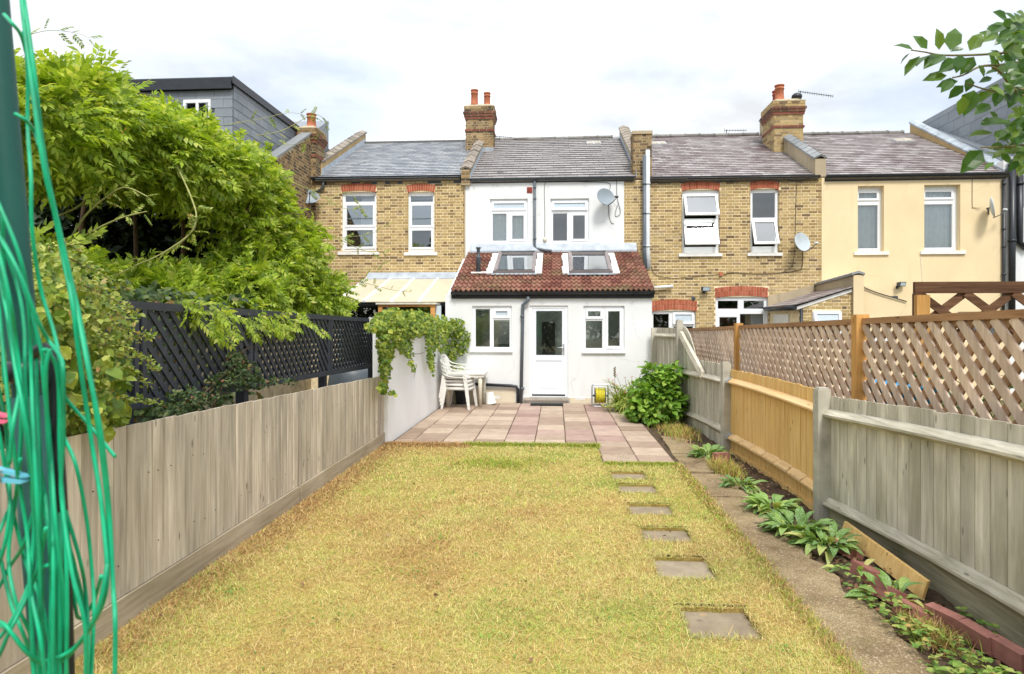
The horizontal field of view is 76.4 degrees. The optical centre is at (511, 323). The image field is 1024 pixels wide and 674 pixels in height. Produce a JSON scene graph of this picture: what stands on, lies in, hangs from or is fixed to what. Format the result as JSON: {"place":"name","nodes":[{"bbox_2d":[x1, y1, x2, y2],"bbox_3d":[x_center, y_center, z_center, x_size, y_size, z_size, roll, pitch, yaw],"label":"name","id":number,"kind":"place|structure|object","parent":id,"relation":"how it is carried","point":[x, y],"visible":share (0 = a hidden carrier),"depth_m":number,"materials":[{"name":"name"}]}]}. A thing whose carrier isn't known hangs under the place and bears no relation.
{"place":"outdoors","nodes":[
{"label":"outdoors","id":0,"kind":"place"},
{"bbox_2d":[75,440,856,673],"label":"lawn","id":1,"kind":"structure","parent":0,"point":[700,608],"depth_m":4.00,"materials":[{"name":"plant"}]},
{"bbox_2d":[0,0,117,673],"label":"rotary clothes line","id":2,"kind":"object","parent":1,"relation":"on","point":[36,442],"visible":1,"depth_m":0.94,"materials":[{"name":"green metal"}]},
{"bbox_2d":[0,412,7,423],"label":"clothes peg","id":3,"kind":"object","parent":2,"relation":"attached to","point":[3,415],"visible":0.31,"depth_m":0.94,"materials":[{"name":"pink plastic"}]},
{"bbox_2d":[0,466,29,483],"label":"clothes peg","id":4,"kind":"object","parent":2,"relation":"attached to","point":[10,471],"visible":0.98,"depth_m":0.93,"materials":[{"name":"blue plastic"}]},
{"bbox_2d":[384,440,471,448],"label":"dry grass","id":5,"kind":"structure","parent":1,"relation":"on","point":[432,444],"depth_m":9.06,"materials":[{"name":"plant"}]},
{"bbox_2d":[152,450,788,673],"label":"dead leaves","id":6,"kind":"object","parent":1,"relation":"on","point":[531,658],"visible":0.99,"depth_m":4.22,"materials":[{"name":"brown plant"}]},
{"bbox_2d":[175,451,794,673],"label":"clover","id":7,"kind":"object","parent":1,"relation":"on","point":[514,655],"visible":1,"depth_m":4.16,"materials":[{"name":"green plant"}]},
{"bbox_2d":[412,453,562,473],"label":"grass","id":8,"kind":"structure","parent":1,"relation":"on","point":[497,461],"depth_m":7.86,"materials":[{"name":"plant"}]},
{"bbox_2d":[463,440,601,448],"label":"grass","id":9,"kind":"structure","parent":1,"relation":"on","point":[546,444],"depth_m":9.00,"materials":[{"name":"plant"}]},
{"bbox_2d":[611,474,646,479],"bbox_3d":[1.305,1.744,7.274,0.408,0.053,0.349,0,0,4],"label":"stepping stone","id":10,"kind":"object","parent":1,"relation":"on","point":[632,476],"visible":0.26,"depth_m":7.32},
{"bbox_2d":[608,470,649,479],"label":"grass","id":11,"kind":"structure","parent":1,"relation":"on","point":[626,478],"depth_m":7.14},
{"bbox_2d":[619,486,656,492],"bbox_3d":[1.293,1.744,6.699,0.394,0.053,0.346,0,0,4],"label":"stepping stone","id":12,"kind":"object","parent":1,"relation":"on","point":[632,489],"visible":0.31,"depth_m":6.75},
{"bbox_2d":[615,482,660,493],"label":"grass","id":13,"kind":"structure","parent":1,"relation":"on","point":[636,489],"depth_m":6.62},
{"bbox_2d":[603,460,677,466],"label":"grass","id":14,"kind":"structure","parent":1,"relation":"on","point":[643,463],"depth_m":7.82,"materials":[{"name":"plant"}]},
{"bbox_2d":[627,506,671,514],"bbox_3d":[1.263,1.744,5.944,0.401,0.053,0.346,0,0,4],"label":"stepping stone","id":15,"kind":"object","parent":1,"relation":"on","point":[656,510],"visible":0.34,"depth_m":5.99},
{"bbox_2d":[626,501,677,515],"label":"grass","id":16,"kind":"structure","parent":1,"relation":"on","point":[649,513],"depth_m":5.81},
{"bbox_2d":[635,525,696,542],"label":"grass","id":17,"kind":"structure","parent":1,"relation":"on","point":[666,540],"depth_m":5.10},
{"bbox_2d":[642,530,690,541],"bbox_3d":[1.236,1.744,5.234,0.396,0.053,0.345,0,0,4],"label":"stepping stone","id":18,"kind":"object","parent":1,"relation":"on","point":[671,535],"visible":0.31,"depth_m":5.28,"materials":[{"name":"stone"}]},
{"bbox_2d":[654,561,714,579],"bbox_3d":[1.190,1.744,4.515,0.393,0.053,0.402,0,0,4],"label":"stepping stone","id":19,"kind":"object","parent":1,"relation":"on","point":[680,568],"visible":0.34,"depth_m":4.56,"materials":[{"name":"stone"}]},
{"bbox_2d":[650,554,719,580],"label":"grass","id":20,"kind":"structure","parent":1,"relation":"on","point":[684,573],"depth_m":4.38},
{"bbox_2d":[680,611,759,639],"bbox_3d":[1.175,1.744,3.690,0.392,0.053,0.380,0,0,4],"label":"stepping stone","id":21,"kind":"object","parent":1,"relation":"on","point":[717,624],"visible":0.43,"depth_m":3.72,"materials":[{"name":"stone"}]},
{"bbox_2d":[673,602,766,641],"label":"grass","id":22,"kind":"structure","parent":1,"relation":"on","point":[711,635],"depth_m":3.56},
{"bbox_2d":[670,462,879,673],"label":"grass","id":23,"kind":"structure","parent":1,"relation":"on","point":[730,526],"depth_m":4.35,"materials":[{"name":"plant"}]},
{"bbox_2d":[4,400,1023,448],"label":"ground","id":24,"kind":"structure","parent":0,"point":[1011,417],"depth_m":14.31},
{"bbox_2d":[0,237,162,443],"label":"shrub","id":25,"kind":"object","parent":24,"relation":"on","point":[112,366],"visible":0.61,"depth_m":3.31,"materials":[{"name":"green plant"}]},
{"bbox_2d":[0,273,264,447],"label":"hedge","id":26,"kind":"object","parent":24,"relation":"on","point":[153,292],"visible":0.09,"depth_m":5.53,"materials":[{"name":"green plant"}]},
{"bbox_2d":[26,185,253,409],"bbox_3d":[-6.253,-0.623,10.128,5.587,4.890,2.490,0,0,4],"label":"evergreen tree","id":27,"kind":"object","parent":24,"relation":"on","point":[159,235],"visible":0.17,"depth_m":9.55,"materials":[{"name":"green plant"}]},
{"bbox_2d":[0,298,372,432],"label":"trellis fence","id":28,"kind":"object","parent":24,"relation":"on","point":[322,353],"visible":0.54,"depth_m":5.82,"materials":[{"name":"grey paint"}]},
{"bbox_2d":[14,19,410,358],"bbox_3d":[-4.136,-1.475,7.489,4.861,3.639,6.235,0,0,4],"label":"wisteria","id":29,"kind":"object","parent":28,"relation":"attached to","point":[109,137],"visible":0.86,"depth_m":6.66,"materials":[{"name":"green plant"}]},
{"bbox_2d":[149,342,297,416],"bbox_3d":[-2.315,0.437,5.686,0.303,0.589,2.743,0,0,4],"label":"cotoneaster","id":30,"kind":"object","parent":28,"relation":"attached to","point":[246,375],"visible":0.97,"depth_m":5.24,"materials":[{"name":"green plant"}]},
{"bbox_2d":[0,376,384,673],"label":"board fence","id":31,"kind":"object","parent":24,"relation":"on","point":[193,493],"visible":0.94,"depth_m":4.39,"materials":[{"name":"wood"}]},
{"bbox_2d":[70,76,329,416],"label":"terraced house","id":32,"kind":"structure","parent":24,"relation":"on","point":[230,100],"depth_m":14.61,"materials":[{"name":"brick"}]},
{"bbox_2d":[183,99,210,116],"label":"window","id":33,"kind":"structure","parent":32,"relation":"in","point":[197,101],"depth_m":13.83,"materials":[{"name":"white plastic"}]},
{"bbox_2d":[328,363,367,385],"bbox_3d":[-2.901,1.240,11.875,0.960,1.120,0.936,0,0,4],"label":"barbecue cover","id":34,"kind":"object","parent":24,"relation":"on","point":[346,377],"visible":0.1,"depth_m":11.50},
{"bbox_2d":[295,113,468,388],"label":"terraced house","id":35,"kind":"structure","parent":24,"relation":"on","point":[412,192],"depth_m":17.00,"materials":[{"name":"brick"}]},
{"bbox_2d":[306,190,319,203],"bbox_3d":[-5.215,-3.277,16.832,0.463,0.389,0.523,0,0,25],"label":"satellite dish","id":36,"kind":"object","parent":35,"relation":"attached to","point":[310,199],"visible":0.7,"depth_m":16.82,"materials":[{"name":"grey metal"}]},
{"bbox_2d":[337,192,379,254],"bbox_3d":[-3.998,-2.632,17.123,1.103,1.652,0.325,0,0,4],"label":"window","id":37,"kind":"structure","parent":35,"relation":"in","point":[369,200],"depth_m":17.08,"materials":[{"name":"white plastic"}]},
{"bbox_2d":[404,192,436,255],"bbox_3d":[-2.362,-2.608,17.005,0.874,1.655,0.310,0,0,4],"label":"window","id":38,"kind":"structure","parent":35,"relation":"in","point":[412,195],"depth_m":16.96,"materials":[{"name":"white plastic"}]},
{"bbox_2d":[369,318,445,441],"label":"garden wall","id":39,"kind":"structure","parent":24,"relation":"on","point":[415,401],"depth_m":10.58,"materials":[{"name":"paint"}]},
{"bbox_2d":[364,307,470,396],"bbox_3d":[-1.415,0.379,11.576,0.757,1.335,7.715,0,0,4],"label":"ivy","id":40,"kind":"object","parent":39,"relation":"attached to","point":[400,328],"visible":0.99,"depth_m":9.97,"materials":[{"name":"green plant"}]},
{"bbox_2d":[376,303,440,318],"bbox_3d":[-2.208,0.622,14.158,1.387,2.155,0.550,0,0,4],"label":"timber frame","id":41,"kind":"object","parent":24,"relation":"on","point":[430,305],"visible":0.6,"depth_m":13.94,"materials":[{"name":"brown wood"}]},
{"bbox_2d":[651,320,682,423],"bbox_3d":[2.967,0.887,12.546,0.154,1.925,2.153,0,0,1],"label":"fence bay","id":42,"kind":"object","parent":24,"relation":"on","point":[666,346],"visible":0.44,"depth_m":12.52,"materials":[{"name":"wood"}]},
{"bbox_2d":[679,326,730,451],"bbox_3d":[2.976,0.947,10.147,0.160,1.806,2.661,0,0,2],"label":"fence bay","id":43,"kind":"object","parent":24,"relation":"on","point":[706,388],"visible":0.91,"depth_m":10.10,"materials":[{"name":"wood"}]},
{"bbox_2d":[624,84,864,397],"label":"terraced house","id":44,"kind":"structure","parent":24,"relation":"on","point":[732,215],"depth_m":16.44,"materials":[{"name":"brick"}]},
{"bbox_2d":[652,311,694,327],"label":"window","id":45,"kind":"structure","parent":44,"relation":"in","point":[688,317],"depth_m":16.49,"materials":[{"name":"white plastic"}]},
{"bbox_2d":[679,190,722,256],"bbox_3d":[4.743,-2.542,16.360,1.076,1.684,0.361,0,0,4],"label":"window","id":46,"kind":"structure","parent":44,"relation":"in","point":[686,251],"depth_m":16.44,"materials":[{"name":"white plastic"}]},
{"bbox_2d":[701,287,709,292],"bbox_3d":[4.843,-0.848,16.317,0.200,0.160,0.178,0,0,-6],"label":"floodlight","id":47,"kind":"object","parent":44,"relation":"attached to","point":[703,289],"visible":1,"depth_m":16.24,"materials":[{"name":"grey plastic"}]},
{"bbox_2d":[724,128,745,132],"bbox_3d":[7.727,-6.471,22.527,0.752,0.633,0.058,0,0,4],"label":"aerial","id":48,"kind":"object","parent":44,"relation":"attached to","point":[732,130],"visible":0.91,"depth_m":22.52,"materials":[{"name":"grey metal"}]},
{"bbox_2d":[715,297,767,369],"bbox_3d":[5.809,0.677,16.637,1.331,2.720,0.514,0,0,4],"label":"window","id":49,"kind":"structure","parent":44,"relation":"in","point":[758,316],"depth_m":16.40,"materials":[{"name":"white plastic"}]},
{"bbox_2d":[747,189,782,255],"bbox_3d":[6.326,-2.542,16.263,0.852,1.681,0.341,0,0,4],"label":"window","id":50,"kind":"structure","parent":44,"relation":"in","point":[754,250],"depth_m":16.35,"materials":[{"name":"white plastic"}]},
{"bbox_2d":[795,233,818,251],"bbox_3d":[7.210,-2.003,16.007,0.541,0.482,0.492,0,0,15],"label":"satellite dish","id":51,"kind":"object","parent":44,"relation":"attached to","point":[802,241],"visible":1,"depth_m":15.97,"materials":[{"name":"grey metal"}]},
{"bbox_2d":[798,89,830,97],"bbox_3d":[8.797,-6.627,18.848,0.986,0.381,0.053,0,0,4],"label":"aerial","id":52,"kind":"object","parent":44,"relation":"attached to","point":[814,93],"visible":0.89,"depth_m":18.84,"materials":[{"name":"grey metal"}]},
{"bbox_2d":[812,311,841,340],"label":"window","id":53,"kind":"structure","parent":44,"relation":"in","point":[816,315],"depth_m":14.21,"materials":[{"name":"white plastic"}]},
{"bbox_2d":[725,369,830,520],"bbox_3d":[2.875,1.208,7.286,0.158,1.285,3.079,0,0,3],"label":"fence bay","id":54,"kind":"object","parent":24,"relation":"on","point":[780,432],"visible":0.94,"depth_m":6.90,"materials":[{"name":"wood"}]},
{"bbox_2d":[687,309,1023,424],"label":"trellis fence","id":55,"kind":"object","parent":24,"relation":"on","point":[721,344],"visible":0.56,"depth_m":5.11,"materials":[{"name":"wood"}]},
{"bbox_2d":[773,353,1012,418],"bbox_3d":[4.165,1.125,7.447,1.072,1.497,9.560,0,0,4],"label":"shrub","id":56,"kind":"object","parent":24,"relation":"on","point":[950,393],"visible":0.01,"depth_m":6.39,"materials":[{"name":"green plant"}]},
{"bbox_2d":[870,379,936,404],"bbox_3d":[3.675,1.175,6.143,0.660,1.251,0.660,0,0,4],"label":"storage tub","id":57,"kind":"object","parent":24,"relation":"on","point":[921,388],"visible":0.01,"depth_m":5.90,"materials":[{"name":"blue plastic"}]},
{"bbox_2d":[823,396,1023,647],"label":"fence bay","id":58,"kind":"object","parent":24,"relation":"on","point":[935,498],"visible":0.94,"depth_m":4.19,"materials":[{"name":"wood"}]},
{"bbox_2d":[912,281,1023,380],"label":"garden screen","id":59,"kind":"object","parent":24,"relation":"on","point":[923,302],"visible":0.43,"depth_m":9.09,"materials":[{"name":"wood"}]},
{"bbox_2d":[10,0,1023,148],"label":"sky","id":60,"kind":"structure","parent":0,"point":[389,70],"materials":[{"name":"white"}]},
{"bbox_2d":[392,403,678,462],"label":"patio","id":61,"kind":"structure","parent":0,"point":[613,434],"depth_m":10.55,"materials":[{"name":"stone"}]},
{"bbox_2d":[441,368,477,409],"bbox_3d":[-1.079,1.264,13.171,0.636,0.861,0.618,0,0,12],"label":"garden chair","id":62,"kind":"object","parent":61,"relation":"on","point":[452,388],"visible":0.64,"depth_m":12.97,"materials":[{"name":"white plastic"}]},
{"bbox_2d":[440,364,474,405],"bbox_3d":[-1.090,1.189,13.171,0.636,0.861,0.618,0,0,12],"label":"garden chair","id":63,"kind":"object","parent":62,"relation":"on","point":[460,385],"visible":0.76,"depth_m":12.95,"materials":[{"name":"white plastic"}]},
{"bbox_2d":[439,358,473,401],"bbox_3d":[-1.102,1.114,13.172,0.636,0.861,0.618,0,0,12],"label":"garden chair","id":64,"kind":"object","parent":63,"relation":"on","point":[457,381],"visible":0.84,"depth_m":12.96,"materials":[{"name":"white plastic"}]},
{"bbox_2d":[439,354,473,398],"bbox_3d":[-1.114,1.039,13.173,0.636,0.861,0.618,0,0,12],"label":"garden chair","id":65,"kind":"object","parent":64,"relation":"on","point":[444,357],"visible":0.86,"depth_m":12.96,"materials":[{"name":"white plastic"}]},
{"bbox_2d":[455,390,466,403],"bbox_3d":[-1.074,1.556,13.835,0.300,0.275,0.296,0,0,4],"label":"bucket","id":66,"kind":"object","parent":61,"relation":"on","point":[460,397],"visible":0.82,"depth_m":13.73,"materials":[{"name":"plastic"}]},
{"bbox_2d":[446,370,487,406],"bbox_3d":[-0.954,1.344,13.546,0.857,0.701,0.740,0,0,4],"label":"garden table","id":67,"kind":"object","parent":61,"relation":"on","point":[481,375],"visible":0.8,"depth_m":13.27,"materials":[{"name":"white plastic"}]},
{"bbox_2d":[486,392,495,404],"bbox_3d":[-0.443,1.573,13.765,0.235,0.277,0.226,0,0,4],"label":"plant pot","id":68,"kind":"object","parent":61,"relation":"on","point":[490,398],"visible":1,"depth_m":13.69,"materials":[{"name":"white plastic"}]},
{"bbox_2d":[591,384,611,407],"bbox_3d":[1.932,1.465,13.349,0.601,0.455,0.382,0,0,4],"label":"hose reel","id":69,"kind":"object","parent":61,"relation":"on","point":[598,395],"visible":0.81,"depth_m":13.28,"materials":[{"name":"plastic"}]},
{"bbox_2d":[594,378,647,412],"bbox_3d":[2.220,1.405,12.516,1.153,0.668,1.367,0,0,-33],"label":"day lily","id":70,"kind":"object","parent":61,"relation":"on","point":[620,409],"visible":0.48,"depth_m":12.50,"materials":[{"name":"green plant"}]},
{"bbox_2d":[530,403,562,405],"bbox_3d":[0.721,1.682,13.562,0.673,0.022,0.330,0,0,4],"label":"door mat","id":71,"kind":"object","parent":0,"point":[546,404],"depth_m":13.49,"materials":[{"name":"rubber"}]},
{"bbox_2d":[445,89,654,403],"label":"terraced house","id":72,"kind":"structure","parent":0,"point":[549,296],"depth_m":16.25,"materials":[{"name":"white paint"}]},
{"bbox_2d":[470,306,512,351],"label":"window","id":73,"kind":"structure","parent":72,"relation":"in","point":[496,312],"depth_m":14.05,"materials":[{"name":"white plastic"}]},
{"bbox_2d":[490,199,528,243],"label":"window","id":74,"kind":"structure","parent":72,"relation":"in","point":[508,217],"depth_m":16.80,"materials":[{"name":"white plastic"}]},
{"bbox_2d":[532,308,564,394],"bbox_3d":[0.786,0.594,13.953,0.706,1.852,0.121,0,0,4],"label":"door","id":75,"kind":"structure","parent":72,"relation":"in","point":[548,371],"depth_m":13.97,"materials":[{"name":"white plastic"}]},
{"bbox_2d":[550,199,588,242],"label":"window","id":76,"kind":"structure","parent":72,"relation":"in","point":[571,207],"depth_m":16.67,"materials":[{"name":"white plastic"}]},
{"bbox_2d":[582,306,625,352],"bbox_3d":[1.956,0.119,13.899,0.918,1.009,0.200,0,0,4],"label":"window","id":77,"kind":"structure","parent":72,"relation":"in","point":[603,317],"depth_m":13.89,"materials":[{"name":"white plastic"}]},
{"bbox_2d":[597,188,618,204],"bbox_3d":[2.420,-3.174,16.318,0.528,0.445,0.499,0,0,13],"label":"satellite dish","id":78,"kind":"object","parent":72,"relation":"attached to","point":[605,196],"visible":1,"depth_m":16.27,"materials":[{"name":"grey metal"}]},
{"bbox_2d":[660,436,937,673],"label":"path","id":79,"kind":"structure","parent":0,"point":[872,639],"depth_m":4.17,"materials":[{"name":"concrete"}]},
{"bbox_2d":[646,423,1016,673],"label":"flower bed","id":80,"kind":"object","parent":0,"point":[937,596],"visible":0.06,"depth_m":4.43,"materials":[{"name":"soil"}]},
{"bbox_2d":[595,374,642,409],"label":"day lily","id":81,"kind":"object","parent":80,"relation":"on","point":[627,387],"visible":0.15,"depth_m":12.88,"materials":[{"name":"green plant"}]},
{"bbox_2d":[606,392,669,421],"bbox_3d":[2.339,1.445,11.663,1.332,0.598,1.273,0,0,4],"label":"day lily","id":82,"kind":"object","parent":80,"relation":"on","point":[626,405],"visible":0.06,"depth_m":11.57,"materials":[{"name":"green plant"}]},
{"bbox_2d":[623,359,689,427],"bbox_3d":[2.506,1.220,11.260,1.191,1.231,0.964,0,0,4],"label":"shrub","id":83,"kind":"object","parent":80,"relation":"on","point":[654,405],"visible":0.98,"depth_m":11.06,"materials":[{"name":"green plant"}]},
{"bbox_2d":[648,418,711,444],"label":"dry grass","id":84,"kind":"structure","parent":80,"relation":"on","point":[670,429],"depth_m":10.17,"materials":[{"name":"plant"}]},
{"bbox_2d":[687,443,733,459],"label":"lungwort","id":85,"kind":"object","parent":80,"relation":"on","point":[700,452],"visible":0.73,"depth_m":8.44,"materials":[{"name":"green plant"}]},
{"bbox_2d":[712,452,729,460],"bbox_3d":[2.624,1.663,8.165,0.210,0.095,0.070,0,0,-16],"label":"edging brick","id":86,"kind":"object","parent":80,"relation":"on","point":[724,454],"visible":0.71,"depth_m":8.14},
{"bbox_2d":[704,453,755,481],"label":"dry grass","id":87,"kind":"structure","parent":80,"relation":"on","point":[727,466],"depth_m":7.52,"materials":[{"name":"plant"}]},
{"bbox_2d":[716,474,767,493],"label":"lungwort","id":88,"kind":"object","parent":80,"relation":"on","point":[747,487],"visible":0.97,"depth_m":6.80,"materials":[{"name":"green plant"}]},
{"bbox_2d":[736,490,802,515],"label":"lungwort","id":89,"kind":"object","parent":80,"relation":"on","point":[761,501],"visible":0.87,"depth_m":5.95,"materials":[{"name":"green plant"}]},
{"bbox_2d":[755,506,841,549],"bbox_3d":[2.360,1.665,5.351,0.689,0.225,0.658,0,0,4],"label":"lungwort","id":90,"kind":"object","parent":80,"relation":"on","point":[777,521],"visible":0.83,"depth_m":5.36,"materials":[{"name":"green plant"}]},
{"bbox_2d":[782,519,863,563],"bbox_3d":[2.378,1.669,4.992,0.579,0.213,0.593,0,0,4],"label":"lungwort","id":91,"kind":"object","parent":80,"relation":"on","point":[807,536],"visible":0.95,"depth_m":4.94,"materials":[{"name":"green plant"}]},
{"bbox_2d":[832,537,865,560],"bbox_3d":[2.533,1.706,4.914,0.112,0.095,0.221,25,-4,-9],"label":"edging brick","id":92,"kind":"object","parent":80,"relation":"on","point":[854,553],"visible":0.57,"depth_m":4.81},
{"bbox_2d":[821,559,879,575],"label":"lungwort","id":93,"kind":"object","parent":80,"relation":"on","point":[867,562],"visible":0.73,"depth_m":4.49,"materials":[{"name":"green plant"}]},
{"bbox_2d":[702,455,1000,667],"bbox_3d":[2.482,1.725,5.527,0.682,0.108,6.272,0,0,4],"label":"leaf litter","id":94,"kind":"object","parent":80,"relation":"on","point":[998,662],"visible":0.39,"depth_m":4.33,"materials":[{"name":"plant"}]},
{"bbox_2d":[848,559,879,584],"bbox_3d":[2.427,1.707,4.450,0.112,0.095,0.220,14,-1,-4],"label":"edging brick","id":95,"kind":"object","parent":80,"relation":"on","point":[868,568],"visible":0.57,"depth_m":4.44,"materials":[{"name":"brick"}]},
{"bbox_2d":[843,569,925,607],"bbox_3d":[2.353,1.657,4.106,0.439,0.174,0.393,0,0,34],"label":"lungwort","id":96,"kind":"object","parent":80,"relation":"on","point":[903,584],"visible":0.82,"depth_m":4.09,"materials":[{"name":"green plant"}]},
{"bbox_2d":[842,521,929,598],"bbox_3d":[2.656,1.673,4.707,0.057,0.115,1.260,0,0,5],"label":"plank","id":97,"kind":"object","parent":80,"relation":"on","point":[882,556],"visible":0.86,"depth_m":4.54,"materials":[{"name":"wood"}]},
{"bbox_2d":[869,578,911,605],"bbox_3d":[2.383,1.706,4.114,0.112,0.095,0.220,25,-4,-8],"label":"edging brick","id":98,"kind":"object","parent":80,"relation":"on","point":[880,588],"visible":0.57,"depth_m":4.08,"materials":[{"name":"brick"}]},
{"bbox_2d":[892,597,934,626],"bbox_3d":[2.368,1.707,3.826,0.112,0.095,0.220,14,-1,-6],"label":"edging brick","id":99,"kind":"object","parent":80,"relation":"on","point":[920,611],"visible":0.5,"depth_m":3.81,"materials":[{"name":"brick"}]},
{"bbox_2d":[826,563,1021,673],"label":"ground cover","id":100,"kind":"object","parent":80,"relation":"on","point":[959,668],"visible":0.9,"depth_m":3.48,"materials":[{"name":"green plant"}]},
{"bbox_2d":[876,598,995,673],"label":"dry grass","id":101,"kind":"structure","parent":80,"relation":"on","point":[935,636],"depth_m":3.54,"materials":[{"name":"plant"}]},
{"bbox_2d":[924,602,965,634],"bbox_3d":[2.457,1.672,3.691,0.063,0.095,0.206,-6,2,-16],"label":"edging brick","id":102,"kind":"object","parent":80,"relation":"on","point":[950,616],"visible":0.5,"depth_m":3.66,"materials":[{"name":"brick"}]},
{"bbox_2d":[957,618,998,655],"bbox_3d":[2.495,1.672,3.480,0.063,0.095,0.206,-7,1,-5],"label":"edging brick","id":103,"kind":"object","parent":80,"relation":"on","point":[975,632],"visible":0.86,"depth_m":3.46,"materials":[{"name":"brick"}]},
{"bbox_2d":[991,634,1023,673],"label":"edging brick","id":104,"kind":"object","parent":80,"relation":"on","point":[1008,652],"visible":1,"depth_m":3.28,"materials":[{"name":"brick"}]},
{"bbox_2d":[803,120,1016,399],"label":"terraced house","id":105,"kind":"structure","parent":0,"point":[909,209],"depth_m":16.11,"materials":[{"name":"beige paint"}]},
{"bbox_2d":[854,187,889,254],"bbox_3d":[8.906,-2.567,16.248,0.836,1.717,0.350,0,0,4],"label":"window","id":106,"kind":"structure","parent":105,"relation":"in","point":[869,198],"depth_m":16.37,"materials":[{"name":"white plastic"}]},
{"bbox_2d":[896,282,905,288],"bbox_3d":[9.544,-0.949,15.995,0.200,0.160,0.178,0,0,-21],"label":"floodlight","id":107,"kind":"object","parent":105,"relation":"attached to","point":[899,284],"visible":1,"depth_m":15.93,"materials":[{"name":"grey plastic"}]},
{"bbox_2d":[920,186,965,253],"bbox_3d":[10.598,-2.571,16.133,1.060,1.712,0.350,0,0,4],"label":"window","id":108,"kind":"structure","parent":105,"relation":"in","point":[940,202],"depth_m":16.26,"materials":[{"name":"white plastic"}]},
{"bbox_2d":[986,197,1007,217],"bbox_3d":[11.602,-2.800,15.724,0.502,0.508,0.426,0,0,-19],"label":"satellite dish","id":109,"kind":"object","parent":105,"relation":"attached to","point":[991,206],"visible":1,"depth_m":15.58,"materials":[{"name":"grey metal"}]},
{"bbox_2d":[893,10,1023,176],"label":"overhanging branch","id":110,"kind":"object","parent":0,"point":[1011,30],"visible":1,"depth_m":2.51,"materials":[{"name":"green plant"}]},
{"bbox_2d":[922,74,1023,392],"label":"terraced house","id":111,"kind":"structure","parent":0,"point":[950,121],"depth_m":16.37,"materials":[{"name":"grey stone"}]}
]}

